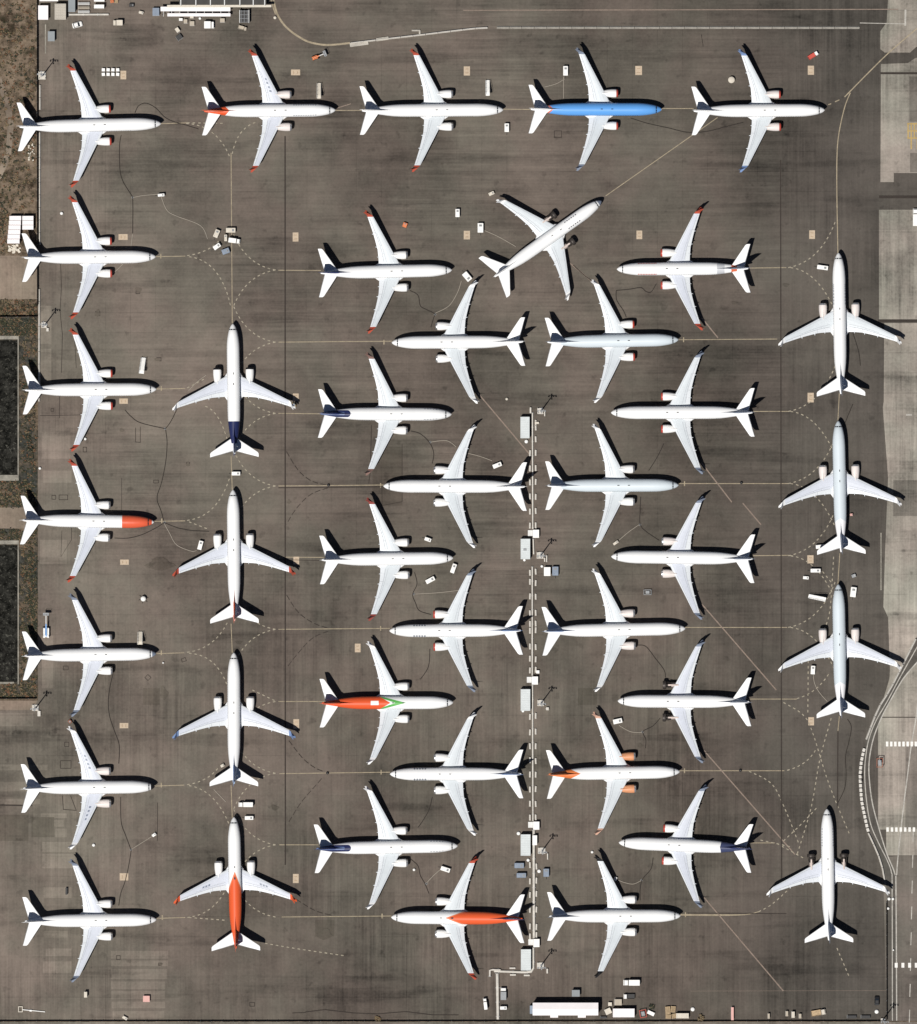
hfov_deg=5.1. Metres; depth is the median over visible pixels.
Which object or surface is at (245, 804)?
service truck
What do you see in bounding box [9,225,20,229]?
shipping container
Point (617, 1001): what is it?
cabinet
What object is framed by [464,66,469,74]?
ground panel
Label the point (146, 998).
cabinet
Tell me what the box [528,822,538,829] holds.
valve cabin
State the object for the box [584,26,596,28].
barrier block
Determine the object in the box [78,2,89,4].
pallet rack
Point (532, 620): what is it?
pipe run
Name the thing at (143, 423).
ground cable
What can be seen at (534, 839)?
cabinet
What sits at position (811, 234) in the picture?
ground panel
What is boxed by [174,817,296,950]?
airliner
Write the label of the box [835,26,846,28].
barrier block
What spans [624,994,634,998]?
service truck
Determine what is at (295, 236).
ground panel
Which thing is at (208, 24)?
service truck
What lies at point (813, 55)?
service truck
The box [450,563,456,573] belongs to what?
service cart
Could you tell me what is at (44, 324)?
light mast
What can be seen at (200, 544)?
service cart
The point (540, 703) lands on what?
light mast
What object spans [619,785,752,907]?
airliner
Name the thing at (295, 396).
ground panel
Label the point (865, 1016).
cabinet
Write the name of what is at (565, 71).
service cart
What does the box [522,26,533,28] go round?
barrier block
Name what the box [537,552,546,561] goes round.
light mast
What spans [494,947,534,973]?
pipe run
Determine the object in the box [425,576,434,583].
service cart
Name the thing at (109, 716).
ground cable
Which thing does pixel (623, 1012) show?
shipping container
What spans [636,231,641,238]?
ground panel
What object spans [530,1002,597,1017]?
storage hall
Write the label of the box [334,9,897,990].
faded line
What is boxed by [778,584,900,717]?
airliner
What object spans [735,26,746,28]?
barrier block
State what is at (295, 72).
ground panel
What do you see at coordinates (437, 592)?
ground cable
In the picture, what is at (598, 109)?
airliner
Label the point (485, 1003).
service truck
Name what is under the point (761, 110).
airliner
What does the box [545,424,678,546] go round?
airliner
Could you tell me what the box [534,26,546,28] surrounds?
barrier block
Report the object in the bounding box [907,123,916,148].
yellow road marking
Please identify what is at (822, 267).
service cart
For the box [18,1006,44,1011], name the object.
tow bar
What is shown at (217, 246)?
service cart
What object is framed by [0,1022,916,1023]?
road
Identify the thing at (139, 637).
boarding stairs
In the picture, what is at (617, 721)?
service cart
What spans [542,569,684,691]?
airliner
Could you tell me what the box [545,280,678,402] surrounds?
airliner
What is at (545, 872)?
service cart
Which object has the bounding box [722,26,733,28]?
barrier block
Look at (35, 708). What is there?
light mast
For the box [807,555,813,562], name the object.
ground panel
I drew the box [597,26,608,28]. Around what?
barrier block
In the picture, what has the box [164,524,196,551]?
ground cable
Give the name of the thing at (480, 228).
service cart
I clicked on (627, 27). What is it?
barrier block
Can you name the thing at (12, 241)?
shipping container
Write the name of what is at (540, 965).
light mast
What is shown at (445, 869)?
service cart
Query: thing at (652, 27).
barrier block
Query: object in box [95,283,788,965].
oil stain
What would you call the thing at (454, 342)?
airliner
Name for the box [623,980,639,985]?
service truck
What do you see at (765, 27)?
barrier block
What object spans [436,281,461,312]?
ground cable
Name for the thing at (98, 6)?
shipping container
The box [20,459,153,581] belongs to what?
airliner
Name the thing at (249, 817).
service cart
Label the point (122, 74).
ground panel
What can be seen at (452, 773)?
airliner
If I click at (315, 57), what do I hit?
boom lift
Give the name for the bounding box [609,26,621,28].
barrier block
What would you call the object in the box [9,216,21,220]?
shipping container
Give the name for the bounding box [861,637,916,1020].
service road
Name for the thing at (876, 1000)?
parked car
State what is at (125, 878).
ground cable
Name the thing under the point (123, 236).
ground panel
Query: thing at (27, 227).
shipping container
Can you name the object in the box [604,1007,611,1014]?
cabinet
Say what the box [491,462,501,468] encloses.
service cart
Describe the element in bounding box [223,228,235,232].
service cart
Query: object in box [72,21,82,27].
parked car
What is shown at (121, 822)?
ground cable
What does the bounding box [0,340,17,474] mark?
pond
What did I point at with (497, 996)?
pipe run
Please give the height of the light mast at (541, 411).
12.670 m
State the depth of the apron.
3000.00 m
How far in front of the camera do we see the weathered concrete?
2999.97 m
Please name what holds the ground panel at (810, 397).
on the apron
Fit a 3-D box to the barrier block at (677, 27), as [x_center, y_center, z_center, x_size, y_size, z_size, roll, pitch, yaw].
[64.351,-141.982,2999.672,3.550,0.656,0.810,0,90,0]
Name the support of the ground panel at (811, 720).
on the apron
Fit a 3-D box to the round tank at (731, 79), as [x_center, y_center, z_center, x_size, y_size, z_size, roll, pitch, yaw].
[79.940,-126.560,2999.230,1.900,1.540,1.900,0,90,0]
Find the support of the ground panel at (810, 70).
on the apron
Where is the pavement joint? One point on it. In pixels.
(897, 196)
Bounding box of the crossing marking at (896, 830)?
[886,742,916,967]
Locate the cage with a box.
[239,10,247,22]
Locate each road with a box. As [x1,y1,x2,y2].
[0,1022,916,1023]
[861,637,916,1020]
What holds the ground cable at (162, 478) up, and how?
on the apron
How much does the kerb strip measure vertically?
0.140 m
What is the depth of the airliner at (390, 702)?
2995.36 m
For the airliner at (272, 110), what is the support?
on the apron
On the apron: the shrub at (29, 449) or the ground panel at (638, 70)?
the ground panel at (638, 70)
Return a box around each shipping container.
[7,239,19,243]
[8,230,20,233]
[8,235,19,238]
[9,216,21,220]
[9,221,20,224]
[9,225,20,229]
[22,216,33,220]
[22,221,32,224]
[22,225,33,229]
[94,5,103,8]
[520,417,529,437]
[521,539,529,558]
[521,689,529,710]
[521,834,530,855]
[521,949,530,970]
[613,1008,633,1016]
[676,1013,688,1017]
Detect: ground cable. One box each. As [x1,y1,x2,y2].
[108,671,119,763]
[117,522,164,538]
[119,136,132,196]
[119,852,130,902]
[120,797,130,848]
[125,410,164,428]
[132,197,132,232]
[135,103,197,128]
[157,430,166,520]
[161,197,207,238]
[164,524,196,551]
[165,523,208,531]
[410,290,434,325]
[411,431,433,463]
[411,859,428,893]
[412,572,430,614]
[417,590,458,593]
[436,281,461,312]
[616,285,655,292]
[631,118,742,132]
[639,497,657,539]
[642,645,665,677]
[838,719,851,801]
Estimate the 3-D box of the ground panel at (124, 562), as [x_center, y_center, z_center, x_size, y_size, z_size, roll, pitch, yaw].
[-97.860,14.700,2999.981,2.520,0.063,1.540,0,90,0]
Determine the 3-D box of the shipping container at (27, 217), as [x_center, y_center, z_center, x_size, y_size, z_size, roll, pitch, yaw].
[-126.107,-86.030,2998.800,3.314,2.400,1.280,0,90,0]
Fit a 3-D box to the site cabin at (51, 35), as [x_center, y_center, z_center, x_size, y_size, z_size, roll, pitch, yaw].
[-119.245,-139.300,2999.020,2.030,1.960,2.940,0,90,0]
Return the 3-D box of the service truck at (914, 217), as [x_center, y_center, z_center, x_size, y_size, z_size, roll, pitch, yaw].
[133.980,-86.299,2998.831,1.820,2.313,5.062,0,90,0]
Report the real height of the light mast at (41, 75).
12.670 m
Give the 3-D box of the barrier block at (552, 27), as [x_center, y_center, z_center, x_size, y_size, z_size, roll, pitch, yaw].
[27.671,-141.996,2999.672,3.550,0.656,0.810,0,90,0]
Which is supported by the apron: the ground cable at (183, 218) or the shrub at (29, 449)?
the ground cable at (183, 218)
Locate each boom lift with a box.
[43,613,49,637]
[312,50,326,60]
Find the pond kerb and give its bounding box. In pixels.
[0,336,18,683]
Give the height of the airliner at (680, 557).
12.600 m
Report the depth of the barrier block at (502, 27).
2999.76 m
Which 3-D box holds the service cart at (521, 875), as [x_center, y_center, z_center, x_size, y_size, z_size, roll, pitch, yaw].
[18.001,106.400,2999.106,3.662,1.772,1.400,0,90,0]
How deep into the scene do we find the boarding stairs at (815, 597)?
2998.02 m
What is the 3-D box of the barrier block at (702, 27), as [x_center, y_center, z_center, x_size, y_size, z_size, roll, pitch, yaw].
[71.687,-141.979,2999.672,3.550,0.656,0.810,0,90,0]
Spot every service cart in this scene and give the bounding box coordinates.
[197,540,202,549]
[213,229,219,238]
[213,243,220,249]
[219,248,229,254]
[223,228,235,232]
[245,816,253,819]
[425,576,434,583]
[440,866,449,872]
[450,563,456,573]
[455,209,459,219]
[462,271,471,281]
[478,223,482,235]
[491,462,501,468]
[504,123,508,131]
[512,863,523,867]
[517,873,525,877]
[543,868,548,876]
[552,566,557,575]
[563,66,567,78]
[610,718,621,723]
[808,569,820,571]
[810,666,814,676]
[814,265,827,269]
[850,587,856,599]
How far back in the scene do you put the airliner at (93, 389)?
2995.47 m
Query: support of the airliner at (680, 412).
on the apron
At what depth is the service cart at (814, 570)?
2998.40 m
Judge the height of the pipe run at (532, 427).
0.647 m
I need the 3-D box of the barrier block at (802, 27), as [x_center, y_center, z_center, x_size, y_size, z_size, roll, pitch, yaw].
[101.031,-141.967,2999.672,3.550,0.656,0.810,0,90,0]
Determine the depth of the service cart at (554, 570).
2998.40 m
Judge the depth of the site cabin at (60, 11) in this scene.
2997.34 m
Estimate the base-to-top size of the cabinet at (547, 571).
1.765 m
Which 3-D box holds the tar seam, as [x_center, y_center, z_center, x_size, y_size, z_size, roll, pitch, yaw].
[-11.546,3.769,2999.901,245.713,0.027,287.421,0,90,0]
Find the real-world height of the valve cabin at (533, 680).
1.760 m
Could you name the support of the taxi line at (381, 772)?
on the apron
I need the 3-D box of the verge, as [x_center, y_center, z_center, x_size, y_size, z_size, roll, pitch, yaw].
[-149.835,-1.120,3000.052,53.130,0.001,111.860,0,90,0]
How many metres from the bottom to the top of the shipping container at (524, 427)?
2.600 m
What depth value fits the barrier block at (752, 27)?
2999.79 m
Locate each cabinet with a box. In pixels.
[143,995,149,1001]
[153,8,159,15]
[176,34,182,40]
[532,835,536,844]
[544,567,550,575]
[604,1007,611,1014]
[614,999,621,1004]
[731,1007,733,1019]
[847,1015,856,1018]
[861,1015,869,1018]
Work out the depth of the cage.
2998.22 m
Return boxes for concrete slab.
[350,40,367,46]
[376,36,388,40]
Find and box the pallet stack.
[665,1006,670,1013]
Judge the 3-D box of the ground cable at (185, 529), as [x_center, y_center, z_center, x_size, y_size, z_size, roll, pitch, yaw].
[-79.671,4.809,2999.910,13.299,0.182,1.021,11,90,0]
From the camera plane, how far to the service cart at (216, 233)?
2998.40 m
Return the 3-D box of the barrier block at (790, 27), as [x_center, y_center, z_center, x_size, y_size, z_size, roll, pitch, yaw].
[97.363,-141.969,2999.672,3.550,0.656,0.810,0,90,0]
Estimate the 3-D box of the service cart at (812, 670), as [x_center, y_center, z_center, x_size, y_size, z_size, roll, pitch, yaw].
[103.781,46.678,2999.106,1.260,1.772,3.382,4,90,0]
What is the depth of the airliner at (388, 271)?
2995.37 m
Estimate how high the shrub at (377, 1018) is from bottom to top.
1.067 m
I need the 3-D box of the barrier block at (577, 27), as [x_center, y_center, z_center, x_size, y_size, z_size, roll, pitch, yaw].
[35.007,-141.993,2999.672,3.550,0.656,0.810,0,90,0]
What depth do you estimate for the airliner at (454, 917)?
2995.34 m
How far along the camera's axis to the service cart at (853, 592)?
2998.40 m
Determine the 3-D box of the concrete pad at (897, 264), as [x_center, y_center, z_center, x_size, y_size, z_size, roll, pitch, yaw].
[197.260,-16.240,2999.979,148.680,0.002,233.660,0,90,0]
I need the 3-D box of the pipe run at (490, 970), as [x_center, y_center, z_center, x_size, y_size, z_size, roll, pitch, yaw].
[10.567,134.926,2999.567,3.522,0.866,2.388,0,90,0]
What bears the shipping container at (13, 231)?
on the ground
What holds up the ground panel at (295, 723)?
on the apron
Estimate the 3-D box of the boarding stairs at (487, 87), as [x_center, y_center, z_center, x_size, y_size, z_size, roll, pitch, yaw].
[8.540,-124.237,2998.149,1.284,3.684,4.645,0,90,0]
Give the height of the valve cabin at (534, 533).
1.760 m
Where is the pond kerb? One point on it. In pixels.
(8, 477)
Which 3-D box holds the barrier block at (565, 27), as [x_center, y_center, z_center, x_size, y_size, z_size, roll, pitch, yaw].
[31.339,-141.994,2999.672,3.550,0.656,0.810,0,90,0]
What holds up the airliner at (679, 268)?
on the apron
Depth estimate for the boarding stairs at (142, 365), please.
2998.02 m
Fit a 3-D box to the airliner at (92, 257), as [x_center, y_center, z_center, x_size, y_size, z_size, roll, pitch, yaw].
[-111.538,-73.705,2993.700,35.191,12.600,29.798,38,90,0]
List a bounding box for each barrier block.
[497,26,508,28]
[509,26,520,28]
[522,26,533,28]
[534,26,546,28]
[547,26,558,28]
[559,26,571,28]
[572,26,583,28]
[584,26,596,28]
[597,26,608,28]
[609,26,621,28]
[622,26,633,28]
[635,26,646,28]
[647,26,658,28]
[660,26,671,28]
[672,26,683,28]
[685,26,696,28]
[697,26,708,28]
[710,26,721,28]
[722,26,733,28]
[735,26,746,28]
[747,26,758,28]
[760,26,771,28]
[772,26,783,28]
[785,26,796,28]
[797,26,808,28]
[810,26,821,28]
[822,26,834,28]
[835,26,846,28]
[847,26,859,28]
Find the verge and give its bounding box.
[0,317,37,698]
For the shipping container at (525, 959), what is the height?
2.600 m
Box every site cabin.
[38,5,47,19]
[48,31,54,40]
[55,4,65,19]
[68,0,74,11]
[572,990,579,996]
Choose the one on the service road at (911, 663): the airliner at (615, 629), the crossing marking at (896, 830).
the crossing marking at (896, 830)
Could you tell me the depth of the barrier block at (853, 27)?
2999.80 m
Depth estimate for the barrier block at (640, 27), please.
2999.78 m
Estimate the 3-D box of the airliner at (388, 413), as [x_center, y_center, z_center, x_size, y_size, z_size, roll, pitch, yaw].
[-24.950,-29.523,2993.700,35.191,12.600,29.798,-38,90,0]
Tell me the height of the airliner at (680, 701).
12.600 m
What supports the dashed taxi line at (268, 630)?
on the apron
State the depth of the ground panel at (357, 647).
2999.96 m
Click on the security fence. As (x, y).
(886, 961)
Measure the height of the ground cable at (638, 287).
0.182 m
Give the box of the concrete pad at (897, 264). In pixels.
[878,58,916,854]
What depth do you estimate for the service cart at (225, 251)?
2998.40 m
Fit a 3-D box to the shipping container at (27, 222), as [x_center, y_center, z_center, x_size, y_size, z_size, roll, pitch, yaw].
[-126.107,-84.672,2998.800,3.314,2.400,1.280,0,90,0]
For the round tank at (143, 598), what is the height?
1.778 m
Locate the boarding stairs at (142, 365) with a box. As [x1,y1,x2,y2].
[139,357,145,373]
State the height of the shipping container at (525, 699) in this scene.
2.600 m
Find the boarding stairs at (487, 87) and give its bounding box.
[485,80,489,95]
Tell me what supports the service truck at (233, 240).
on the apron
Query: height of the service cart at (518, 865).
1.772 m
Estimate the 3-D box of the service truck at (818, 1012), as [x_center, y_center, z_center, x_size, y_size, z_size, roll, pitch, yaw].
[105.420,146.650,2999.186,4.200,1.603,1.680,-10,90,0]
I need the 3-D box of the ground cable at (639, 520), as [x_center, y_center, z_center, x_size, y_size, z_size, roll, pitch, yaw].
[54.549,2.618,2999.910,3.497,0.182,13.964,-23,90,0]
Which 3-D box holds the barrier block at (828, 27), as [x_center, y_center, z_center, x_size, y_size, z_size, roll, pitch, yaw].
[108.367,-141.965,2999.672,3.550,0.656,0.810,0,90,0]
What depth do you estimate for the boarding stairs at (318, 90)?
2998.18 m
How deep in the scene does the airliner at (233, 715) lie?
2995.38 m
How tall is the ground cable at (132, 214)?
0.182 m
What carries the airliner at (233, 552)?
on the apron
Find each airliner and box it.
[17,64,160,186]
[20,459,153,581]
[21,726,154,848]
[22,196,155,318]
[22,594,155,716]
[22,859,155,981]
[23,328,155,450]
[172,324,294,456]
[172,490,295,623]
[172,653,295,785]
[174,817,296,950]
[202,49,334,171]
[314,786,457,908]
[318,210,451,333]
[318,352,451,474]
[319,498,452,620]
[320,641,452,763]
[359,49,502,171]
[384,425,526,547]
[389,569,522,691]
[390,712,522,834]
[391,857,524,979]
[392,280,524,403]
[479,199,601,299]
[529,48,661,170]
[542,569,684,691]
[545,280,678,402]
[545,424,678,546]
[546,712,679,834]
[547,855,680,977]
[611,351,754,473]
[611,496,754,619]
[617,207,750,329]
[618,640,750,762]
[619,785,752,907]
[691,49,824,171]
[767,809,889,942]
[778,253,901,395]
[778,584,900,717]
[779,421,901,554]
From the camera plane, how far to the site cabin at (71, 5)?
2997.54 m
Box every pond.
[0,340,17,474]
[0,545,17,681]
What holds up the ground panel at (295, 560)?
on the apron
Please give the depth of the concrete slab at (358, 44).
2999.50 m
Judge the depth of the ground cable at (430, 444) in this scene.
2999.82 m
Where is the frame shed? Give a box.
[167,0,270,6]
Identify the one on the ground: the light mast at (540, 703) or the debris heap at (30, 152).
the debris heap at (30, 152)
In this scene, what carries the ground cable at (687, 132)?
on the apron
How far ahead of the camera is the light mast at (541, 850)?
2999.40 m
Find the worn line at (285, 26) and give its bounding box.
[271,0,349,45]
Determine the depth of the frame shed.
2996.54 m
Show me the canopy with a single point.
(204, 9)
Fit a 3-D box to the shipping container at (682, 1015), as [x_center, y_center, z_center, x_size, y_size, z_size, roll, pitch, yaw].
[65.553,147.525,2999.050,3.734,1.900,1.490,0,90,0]
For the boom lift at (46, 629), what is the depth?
2998.20 m
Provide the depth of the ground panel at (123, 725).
2999.96 m
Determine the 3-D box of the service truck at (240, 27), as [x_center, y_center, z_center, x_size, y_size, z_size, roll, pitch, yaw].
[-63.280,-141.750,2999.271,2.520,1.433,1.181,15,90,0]
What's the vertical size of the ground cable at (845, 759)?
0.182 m
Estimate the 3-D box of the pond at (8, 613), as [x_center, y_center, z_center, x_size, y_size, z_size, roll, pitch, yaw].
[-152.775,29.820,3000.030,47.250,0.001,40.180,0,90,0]
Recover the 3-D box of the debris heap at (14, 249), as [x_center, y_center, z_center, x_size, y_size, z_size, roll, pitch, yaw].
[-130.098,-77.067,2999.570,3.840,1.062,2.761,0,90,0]
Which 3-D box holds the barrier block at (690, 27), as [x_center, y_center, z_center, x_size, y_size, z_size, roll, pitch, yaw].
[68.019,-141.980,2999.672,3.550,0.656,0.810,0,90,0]
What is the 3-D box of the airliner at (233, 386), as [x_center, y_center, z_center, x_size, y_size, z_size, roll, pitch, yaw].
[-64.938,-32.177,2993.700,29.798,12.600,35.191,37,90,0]
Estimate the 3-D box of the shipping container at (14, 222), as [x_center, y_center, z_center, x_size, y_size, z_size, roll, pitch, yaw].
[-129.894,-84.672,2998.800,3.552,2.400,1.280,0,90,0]
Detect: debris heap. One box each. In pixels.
[8,244,20,253]
[28,144,34,160]
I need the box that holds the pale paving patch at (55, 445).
[0,306,167,1017]
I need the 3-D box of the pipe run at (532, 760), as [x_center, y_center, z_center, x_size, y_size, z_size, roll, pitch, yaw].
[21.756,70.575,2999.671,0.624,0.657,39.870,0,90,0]
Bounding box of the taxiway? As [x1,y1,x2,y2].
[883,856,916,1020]
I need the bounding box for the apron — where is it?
[0,0,916,1020]
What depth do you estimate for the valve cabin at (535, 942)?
2998.24 m
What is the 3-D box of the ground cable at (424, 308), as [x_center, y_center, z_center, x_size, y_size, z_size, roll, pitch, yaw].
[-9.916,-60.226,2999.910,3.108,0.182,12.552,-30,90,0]
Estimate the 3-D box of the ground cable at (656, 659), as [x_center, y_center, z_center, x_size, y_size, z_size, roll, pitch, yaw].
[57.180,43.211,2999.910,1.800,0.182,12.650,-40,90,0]
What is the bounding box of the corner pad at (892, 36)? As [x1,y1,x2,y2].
[880,0,916,52]
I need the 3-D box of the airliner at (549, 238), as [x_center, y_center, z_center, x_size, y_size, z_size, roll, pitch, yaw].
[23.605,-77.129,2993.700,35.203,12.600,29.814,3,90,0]
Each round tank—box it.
[139,594,147,603]
[728,77,734,82]
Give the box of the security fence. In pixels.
[886,902,886,1020]
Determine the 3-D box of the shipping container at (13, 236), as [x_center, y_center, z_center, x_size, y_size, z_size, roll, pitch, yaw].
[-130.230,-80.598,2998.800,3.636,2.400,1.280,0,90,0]
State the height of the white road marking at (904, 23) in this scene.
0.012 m
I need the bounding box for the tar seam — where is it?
[0,34,837,1014]
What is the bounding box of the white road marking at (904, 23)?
[864,10,916,1022]
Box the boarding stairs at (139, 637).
[137,631,142,644]
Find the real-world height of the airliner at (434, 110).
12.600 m
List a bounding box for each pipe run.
[69,13,108,15]
[489,969,500,976]
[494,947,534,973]
[495,973,499,1018]
[531,412,533,528]
[531,566,532,675]
[531,685,533,820]
[532,830,535,937]
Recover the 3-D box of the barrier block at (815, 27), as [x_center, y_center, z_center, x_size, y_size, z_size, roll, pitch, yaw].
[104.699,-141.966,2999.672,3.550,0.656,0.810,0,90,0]
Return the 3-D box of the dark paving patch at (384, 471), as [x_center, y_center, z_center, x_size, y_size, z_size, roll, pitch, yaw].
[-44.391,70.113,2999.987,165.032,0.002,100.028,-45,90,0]
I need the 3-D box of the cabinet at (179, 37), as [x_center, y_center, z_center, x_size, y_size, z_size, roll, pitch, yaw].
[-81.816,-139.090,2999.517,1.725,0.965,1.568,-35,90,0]
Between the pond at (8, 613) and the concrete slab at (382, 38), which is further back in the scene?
the pond at (8, 613)
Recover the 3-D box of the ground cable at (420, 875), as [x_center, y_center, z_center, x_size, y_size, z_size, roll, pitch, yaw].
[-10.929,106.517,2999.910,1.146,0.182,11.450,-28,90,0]
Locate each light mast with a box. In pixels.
[30,705,40,715]
[37,71,45,79]
[39,321,48,330]
[530,407,545,415]
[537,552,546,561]
[537,700,548,709]
[537,962,547,972]
[538,847,547,859]
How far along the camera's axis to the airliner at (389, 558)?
2995.39 m
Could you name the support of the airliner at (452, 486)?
on the apron
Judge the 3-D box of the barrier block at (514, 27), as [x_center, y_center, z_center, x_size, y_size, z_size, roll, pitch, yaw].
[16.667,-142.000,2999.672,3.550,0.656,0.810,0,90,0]
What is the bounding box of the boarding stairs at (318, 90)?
[317,83,320,98]
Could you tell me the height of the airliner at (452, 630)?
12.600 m
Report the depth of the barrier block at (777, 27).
2999.79 m
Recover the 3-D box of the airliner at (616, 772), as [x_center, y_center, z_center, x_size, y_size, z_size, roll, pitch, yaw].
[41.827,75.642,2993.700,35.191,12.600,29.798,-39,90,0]
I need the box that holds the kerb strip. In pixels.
[45,24,881,589]
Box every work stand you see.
[639,1009,646,1017]
[876,758,882,766]
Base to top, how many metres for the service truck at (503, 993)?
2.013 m
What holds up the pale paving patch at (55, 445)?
on the apron
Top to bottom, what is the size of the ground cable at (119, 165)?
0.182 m
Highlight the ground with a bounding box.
[0,0,916,1021]
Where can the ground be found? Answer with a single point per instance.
(16, 74)
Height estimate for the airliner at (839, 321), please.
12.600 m
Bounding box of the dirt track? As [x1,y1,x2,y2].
[0,77,37,709]
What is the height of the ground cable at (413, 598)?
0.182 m
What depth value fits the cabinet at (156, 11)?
2998.53 m
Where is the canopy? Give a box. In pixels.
[161,7,229,16]
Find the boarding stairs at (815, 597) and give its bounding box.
[808,594,825,601]
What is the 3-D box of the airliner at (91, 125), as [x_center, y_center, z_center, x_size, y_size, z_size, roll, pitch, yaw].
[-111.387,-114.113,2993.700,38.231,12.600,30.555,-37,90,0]
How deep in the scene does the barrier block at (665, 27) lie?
2999.78 m
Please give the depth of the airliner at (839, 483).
2995.36 m
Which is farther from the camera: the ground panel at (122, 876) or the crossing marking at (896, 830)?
the ground panel at (122, 876)
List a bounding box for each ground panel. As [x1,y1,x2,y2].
[119,234,127,239]
[119,399,127,403]
[120,71,125,78]
[120,560,128,564]
[120,723,127,727]
[120,873,127,879]
[291,70,299,74]
[293,232,297,241]
[293,393,298,400]
[293,557,298,563]
[293,719,298,728]
[293,874,298,882]
[355,644,360,651]
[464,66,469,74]
[464,231,469,238]
[635,66,641,74]
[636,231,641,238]
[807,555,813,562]
[808,66,813,74]
[808,393,813,401]
[808,717,813,724]
[809,230,814,238]
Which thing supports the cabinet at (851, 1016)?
on the apron
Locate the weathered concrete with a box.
[893,76,916,828]
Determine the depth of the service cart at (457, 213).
2998.40 m
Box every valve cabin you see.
[527,676,537,684]
[528,530,538,537]
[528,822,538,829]
[528,939,539,946]
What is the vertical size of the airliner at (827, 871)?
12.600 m
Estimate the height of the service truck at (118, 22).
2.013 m
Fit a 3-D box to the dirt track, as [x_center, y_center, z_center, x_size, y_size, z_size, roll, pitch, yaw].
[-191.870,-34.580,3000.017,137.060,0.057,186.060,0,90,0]
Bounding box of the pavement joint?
[878,72,916,717]
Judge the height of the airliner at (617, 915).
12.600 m
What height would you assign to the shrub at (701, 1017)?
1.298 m
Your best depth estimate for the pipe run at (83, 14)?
2999.38 m
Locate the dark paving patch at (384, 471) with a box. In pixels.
[0,447,596,936]
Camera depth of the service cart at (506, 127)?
2998.40 m
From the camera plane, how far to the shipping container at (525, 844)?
2997.41 m
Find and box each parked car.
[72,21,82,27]
[874,996,878,1004]
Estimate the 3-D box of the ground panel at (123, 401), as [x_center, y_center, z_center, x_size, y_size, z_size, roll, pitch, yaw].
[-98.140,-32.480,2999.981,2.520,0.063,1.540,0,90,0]
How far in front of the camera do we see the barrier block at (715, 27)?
2999.78 m
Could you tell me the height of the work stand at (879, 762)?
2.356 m
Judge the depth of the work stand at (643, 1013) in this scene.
2998.62 m
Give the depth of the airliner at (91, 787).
2995.41 m
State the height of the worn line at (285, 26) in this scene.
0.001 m
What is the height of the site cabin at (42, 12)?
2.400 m
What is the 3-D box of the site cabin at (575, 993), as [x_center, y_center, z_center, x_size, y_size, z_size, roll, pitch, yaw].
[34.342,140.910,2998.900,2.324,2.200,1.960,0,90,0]
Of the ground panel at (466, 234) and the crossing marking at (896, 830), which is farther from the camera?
the ground panel at (466, 234)
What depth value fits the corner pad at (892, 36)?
2999.98 m
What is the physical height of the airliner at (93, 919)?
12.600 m
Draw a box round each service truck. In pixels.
[113,20,122,25]
[204,21,213,28]
[228,238,239,243]
[238,25,246,30]
[239,802,252,806]
[483,998,487,1009]
[501,987,505,999]
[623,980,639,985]
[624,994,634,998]
[807,51,818,59]
[811,1009,825,1016]
[913,209,916,225]
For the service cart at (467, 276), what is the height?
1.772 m
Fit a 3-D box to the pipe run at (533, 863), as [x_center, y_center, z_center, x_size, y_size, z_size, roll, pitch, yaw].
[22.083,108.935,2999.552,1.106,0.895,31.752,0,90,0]
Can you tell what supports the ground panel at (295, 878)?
on the apron
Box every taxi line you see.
[155,28,916,919]
[186,122,848,975]
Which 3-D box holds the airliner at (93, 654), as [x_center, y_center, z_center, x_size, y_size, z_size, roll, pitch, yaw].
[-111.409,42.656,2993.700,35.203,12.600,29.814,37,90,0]
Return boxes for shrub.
[25,447,32,452]
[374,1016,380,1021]
[697,1014,703,1020]
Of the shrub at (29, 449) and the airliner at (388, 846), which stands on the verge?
the shrub at (29, 449)
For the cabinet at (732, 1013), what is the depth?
2998.74 m
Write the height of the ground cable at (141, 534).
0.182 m
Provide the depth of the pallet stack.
2998.91 m
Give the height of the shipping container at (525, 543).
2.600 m
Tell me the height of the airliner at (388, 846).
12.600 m
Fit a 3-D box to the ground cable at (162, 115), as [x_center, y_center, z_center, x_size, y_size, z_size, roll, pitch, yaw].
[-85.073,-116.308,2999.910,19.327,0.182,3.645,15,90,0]

